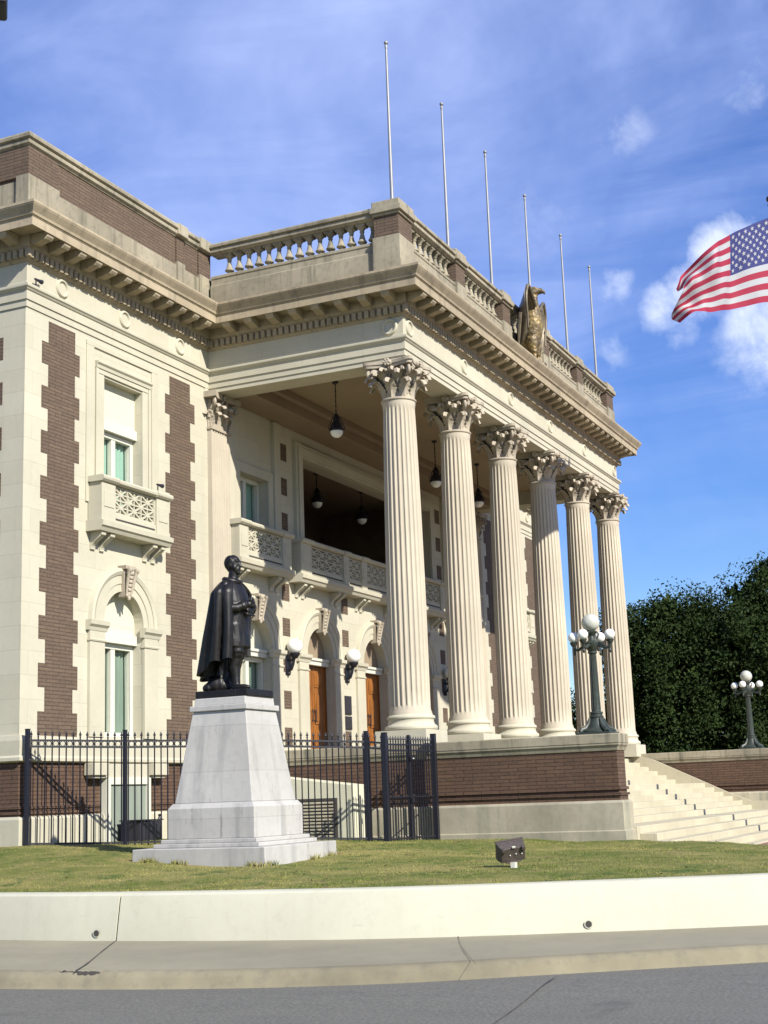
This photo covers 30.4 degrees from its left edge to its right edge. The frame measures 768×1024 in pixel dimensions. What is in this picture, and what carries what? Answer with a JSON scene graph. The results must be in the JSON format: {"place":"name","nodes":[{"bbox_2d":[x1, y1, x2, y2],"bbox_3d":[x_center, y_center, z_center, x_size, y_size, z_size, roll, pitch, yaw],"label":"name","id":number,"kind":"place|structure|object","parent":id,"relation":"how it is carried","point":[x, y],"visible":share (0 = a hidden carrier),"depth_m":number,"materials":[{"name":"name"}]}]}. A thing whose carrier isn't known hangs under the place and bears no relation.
{"place":"outdoors","nodes":[
{"label":"outdoors","id":0,"kind":"place"},
{"bbox_2d":[196,555,272,698],"bbox_3d":[-2.549,1.907,23.253,1.142,2.415,0.946,-7,-13,24],"label":"person statue","id":1,"kind":"object","parent":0,"point":[225,650],"visible":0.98,"depth_m":22.96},
{"bbox_2d":[0,962,767,1023],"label":"road","id":2,"kind":"structure","parent":0,"point":[726,994],"depth_m":11.52,"materials":[{"name":"grey asphalt"}]},
{"bbox_2d":[0,0,7,20],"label":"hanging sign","id":3,"kind":"object","parent":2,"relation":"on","point":[3,9],"visible":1,"depth_m":10.15,"materials":[{"name":"metal"}]},
{"bbox_2d":[493,976,556,1023],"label":"road crack","id":4,"kind":"object","parent":2,"relation":"on","point":[525,1000],"visible":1,"depth_m":11.36,"materials":[{"name":"black asphalt"}]},
{"bbox_2d":[0,837,767,891],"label":"lawn","id":5,"kind":"structure","parent":0,"point":[18,869],"depth_m":20.10,"materials":[{"name":"green plant"}]},
{"bbox_2d":[119,814,163,840],"bbox_3d":[-5.011,6.565,29.413,0.540,0.538,0.939,-7,-13,24],"label":"equipment box","id":6,"kind":"object","parent":5,"relation":"on","point":[145,829],"visible":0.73,"depth_m":29.05,"materials":[{"name":"metal"}]},
{"bbox_2d":[23,729,384,845],"bbox_3d":[-3.392,5.439,27.642,7.093,2.515,0.227,1,-12,-16],"label":"iron fence","id":7,"kind":"object","parent":5,"relation":"on","point":[366,742],"visible":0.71,"depth_m":27.28,"materials":[{"name":"black metal"}]},
{"bbox_2d":[132,696,336,866],"bbox_3d":[-2.380,4.423,22.711,2.380,2.825,2.380,-7,-13,24],"label":"pedestal","id":8,"kind":"object","parent":5,"relation":"on","point":[236,804],"visible":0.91,"depth_m":22.16,"materials":[{"name":"white stone"}]},
{"bbox_2d":[3,842,742,891],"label":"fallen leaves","id":9,"kind":"object","parent":5,"relation":"on","point":[345,865],"visible":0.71,"depth_m":20.10,"materials":[{"name":"brown plant"}]},
{"bbox_2d":[381,732,439,841],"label":"iron gate","id":10,"kind":"structure","parent":5,"relation":"on","point":[410,758],"depth_m":29.27,"materials":[{"name":"metal"}]},
{"bbox_2d":[494,837,525,867],"bbox_3d":[1.669,4.532,18.595,0.410,0.488,0.287,0,-12,-11],"label":"ground floodlight","id":11,"kind":"object","parent":5,"relation":"on","point":[511,851],"visible":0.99,"depth_m":18.55,"materials":[{"name":"grey metal"}]},
{"bbox_2d":[0,925,767,969],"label":"sidewalk","id":12,"kind":"structure","parent":0,"point":[76,955],"depth_m":14.35,"materials":[{"name":"concrete"}]},
{"bbox_2d":[75,940,116,970],"bbox_3d":[-2.978,4.618,14.770,0.036,0.001,2.993,-1,-11,-4],"label":"pavement joint","id":13,"kind":"object","parent":12,"relation":"on","point":[96,955],"visible":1,"depth_m":14.61,"materials":[{"name":"grey concrete"}]},
{"bbox_2d":[0,873,767,940],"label":"retaining wall","id":14,"kind":"structure","parent":12,"relation":"on","point":[582,906],"depth_m":15.45,"materials":[{"name":"white concrete"}]},
{"bbox_2d":[0,0,767,718],"label":"sky","id":15,"kind":"structure","parent":0,"point":[633,132],"materials":[{"name":"blue"}]},
{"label":"brick pavement","id":16,"kind":"structure","parent":0,"visible":0},
{"bbox_2d":[0,131,767,846],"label":"temple building","id":17,"kind":"structure","parent":16,"relation":"on","point":[142,355],"depth_m":33.55,"materials":[{"name":"stone"}]},
{"bbox_2d":[34,278,43,285],"bbox_3d":[-7.090,-4.709,28.982,0.100,0.180,0.230,-7,-13,24],"label":"floodlight","id":18,"kind":"object","parent":17,"relation":"on","point":[41,282],"visible":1,"depth_m":28.96,"materials":[{"name":"metal"}]},
{"bbox_2d":[104,432,132,512],"bbox_3d":[-6.176,-0.812,31.297,0.460,1.860,1.556,-7,-13,24],"label":"window","id":19,"kind":"structure","parent":17,"relation":"in","point":[118,452],"depth_m":31.67,"materials":[{"name":"white glass"}]},
{"bbox_2d":[105,643,132,737],"bbox_3d":[-6.006,3.853,30.351,0.460,2.095,1.556,-7,-13,24],"label":"window","id":20,"kind":"structure","parent":17,"relation":"in","point":[118,658],"depth_m":30.67,"materials":[{"name":"white glass"}]},
{"bbox_2d":[84,763,168,841],"bbox_3d":[-5.371,6.265,29.605,0.260,1.968,2.720,-7,-13,24],"label":"basement window","id":21,"kind":"structure","parent":17,"relation":"in","point":[90,765],"depth_m":29.40,"materials":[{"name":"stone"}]},
{"bbox_2d":[240,476,258,548],"bbox_3d":[-3.776,0.067,36.415,0.460,2.000,1.556,-7,-13,24],"label":"window","id":22,"kind":"structure","parent":17,"relation":"in","point":[249,489],"depth_m":36.89,"materials":[{"name":"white glass"}]},
{"bbox_2d":[243,657,262,689],"bbox_3d":[-3.601,4.883,35.439,0.460,2.585,1.656,-7,-13,24],"label":"window","id":23,"kind":"structure","parent":17,"relation":"in","point":[252,667],"depth_m":36.03,"materials":[{"name":"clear glass"}]},
{"bbox_2d":[285,638,302,675],"bbox_3d":[-2.335,3.780,36.874,0.445,0.965,0.410,-7,-13,24],"label":"wall sconce","id":24,"kind":"object","parent":17,"relation":"attached to","point":[294,646],"depth_m":36.81,"materials":[{"name":"white glass"}]},
{"bbox_2d":[310,473,323,507],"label":"hanging lantern","id":25,"kind":"object","parent":17,"relation":"hanging from","point":[316,501],"visible":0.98,"depth_m":43.09,"materials":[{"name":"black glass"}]},
{"bbox_2d":[309,666,327,748],"bbox_3d":[-1.952,5.437,38.482,0.174,2.490,1.560,-7,-13,24],"label":"double door","id":26,"kind":"structure","parent":17,"relation":"in","point":[317,676],"depth_m":38.77,"materials":[{"name":"brown wood"}]},
{"bbox_2d":[328,381,344,437],"bbox_3d":[-1.213,-2.586,35.701,0.392,1.470,0.446,-7,-13,24],"label":"hanging lantern","id":27,"kind":"object","parent":17,"relation":"hanging from","point":[336,429],"visible":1,"depth_m":35.52,"materials":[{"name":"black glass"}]},
{"bbox_2d":[344,696,351,714],"bbox_3d":[-1.009,5.451,39.851,0.039,0.520,0.420,-7,-13,24],"label":"plaque","id":28,"kind":"object","parent":17,"relation":"attached to","point":[348,704],"visible":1,"depth_m":39.82,"materials":[{"name":"grey metal"}]},
{"bbox_2d":[345,716,351,729],"bbox_3d":[-0.992,5.936,39.753,0.039,0.370,0.420,-7,-13,24],"label":"plaque","id":29,"kind":"object","parent":17,"relation":"attached to","point":[348,722],"visible":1,"depth_m":39.70,"materials":[{"name":"grey metal"}]},
{"bbox_2d":[345,649,360,682],"bbox_3d":[-0.870,4.358,39.989,0.445,0.965,0.410,-7,-13,24],"label":"wall sconce","id":30,"kind":"object","parent":17,"relation":"attached to","point":[353,656],"depth_m":39.93,"materials":[{"name":"white glass"}]},
{"bbox_2d":[355,491,367,524],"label":"hanging lantern","id":31,"kind":"object","parent":17,"relation":"hanging from","point":[361,518],"visible":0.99,"depth_m":45.90,"materials":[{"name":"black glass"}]},
{"bbox_2d":[365,674,380,745],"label":"double door","id":32,"kind":"structure","parent":17,"relation":"in","point":[372,682],"depth_m":41.93,"materials":[{"name":"brown wood"}]},
{"bbox_2d":[384,41,393,198],"bbox_3d":[0.159,-8.515,34.288,0.200,6.385,0.200,-7,-13,24],"label":"flagpole","id":33,"kind":"object","parent":17,"relation":"on","point":[389,137],"visible":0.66,"depth_m":34.42,"materials":[{"name":"metal"}]},
{"bbox_2d":[429,440,440,487],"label":"hanging lantern","id":34,"kind":"object","parent":17,"relation":"hanging from","point":[435,480],"visible":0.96,"depth_m":41.86,"materials":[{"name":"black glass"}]},
{"bbox_2d":[440,102,449,245],"bbox_3d":[1.661,-7.923,37.479,0.200,6.385,0.200,-7,-13,24],"label":"flagpole","id":35,"kind":"object","parent":17,"relation":"on","point":[445,193],"visible":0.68,"depth_m":37.62,"materials":[{"name":"metal"}]},
{"bbox_2d":[443,667,448,695],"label":"wall sconce","id":36,"kind":"object","parent":17,"relation":"attached to","point":[445,691],"depth_m":46.41,"materials":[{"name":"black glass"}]},
{"bbox_2d":[474,463,484,507],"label":"hanging lantern","id":37,"kind":"object","parent":17,"relation":"hanging from","point":[479,500],"visible":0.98,"depth_m":44.98,"materials":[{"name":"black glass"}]},
{"bbox_2d":[483,150,493,284],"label":"flagpole","id":38,"kind":"object","parent":17,"relation":"on","point":[489,239],"visible":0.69,"depth_m":40.56,"materials":[{"name":"metal"}]},
{"bbox_2d":[523,194,530,285],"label":"flagpole","id":39,"kind":"object","parent":17,"relation":"on","point":[528,261],"visible":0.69,"depth_m":43.80,"materials":[{"name":"metal"}]},
{"bbox_2d":[516,284,546,365],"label":"eagle statue","id":40,"kind":"object","parent":17,"relation":"on","point":[531,325],"visible":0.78,"depth_m":40.82,"materials":[{"name":"brown metal"}]},
{"bbox_2d":[559,234,568,350],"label":"flagpole","id":41,"kind":"object","parent":17,"relation":"on","point":[565,317],"visible":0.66,"depth_m":46.91,"materials":[{"name":"metal"}]},
{"bbox_2d":[588,265,597,376],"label":"flagpole","id":42,"kind":"object","parent":17,"relation":"on","point":[595,359],"visible":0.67,"depth_m":49.85,"materials":[{"name":"metal"}]},
{"bbox_2d":[568,614,618,734],"bbox_3d":[4.398,3.389,29.631,0.942,2.525,0.942,-2,-11,2],"label":"lamp post","id":43,"kind":"object","parent":17,"relation":"on","point":[597,723],"visible":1,"depth_m":29.51,"materials":[{"name":"grey metal"}]},
{"bbox_2d":[731,671,765,748],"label":"lamp post","id":44,"kind":"object","parent":17,"relation":"on","point":[748,690],"visible":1,"depth_m":45.78,"materials":[{"name":"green metal"}]},
{"label":"ground","id":45,"kind":"structure","parent":0,"visible":0},
{"bbox_2d":[0,943,767,989],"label":"curb","id":46,"kind":"structure","parent":45,"relation":"on","point":[396,973],"depth_m":13.09,"materials":[{"name":"concrete"}]},
{"bbox_2d":[62,970,99,975],"bbox_3d":[-2.866,4.355,13.325,0.400,0.066,0.038,-6,-12,16],"label":"curb crack","id":47,"kind":"object","parent":46,"relation":"on","point":[85,973],"visible":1,"depth_m":13.32,"materials":[{"name":"grey concrete"}]},
{"bbox_2d":[59,970,117,971],"bbox_3d":[-2.805,4.349,13.393,0.629,0.012,0.121,-5,-12,15],"label":"curb chip","id":48,"kind":"object","parent":46,"relation":"on","point":[89,970],"visible":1,"depth_m":13.38,"materials":[{"name":"concrete"}]},
{"bbox_2d":[570,678,641,728],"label":"oak tree","id":49,"kind":"object","parent":45,"relation":"on","point":[574,721],"visible":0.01,"depth_m":77.68,"materials":[{"name":"green plant"}]},
{"bbox_2d":[571,578,767,753],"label":"oak tree","id":50,"kind":"object","parent":45,"relation":"on","point":[672,703],"visible":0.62,"depth_m":68.30,"materials":[{"name":"green plant"}]},
{"bbox_2d":[678,551,767,749],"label":"oak tree","id":51,"kind":"object","parent":45,"relation":"on","point":[755,585],"visible":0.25,"depth_m":69.58,"materials":[{"name":"green plant"}]},
{"bbox_3d":[10.955,-0.266,37.321,0.240,17.300,0.234,-7,-13,24],"label":"tall flagpole","id":52,"kind":"object","parent":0,"visible":0},
{"bbox_2d":[671,218,767,322],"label":"flag","id":53,"kind":"object","parent":52,"relation":"attached to","point":[729,272],"visible":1,"depth_m":37.98,"materials":[{"name":"multicoloured fabric"}]}
]}

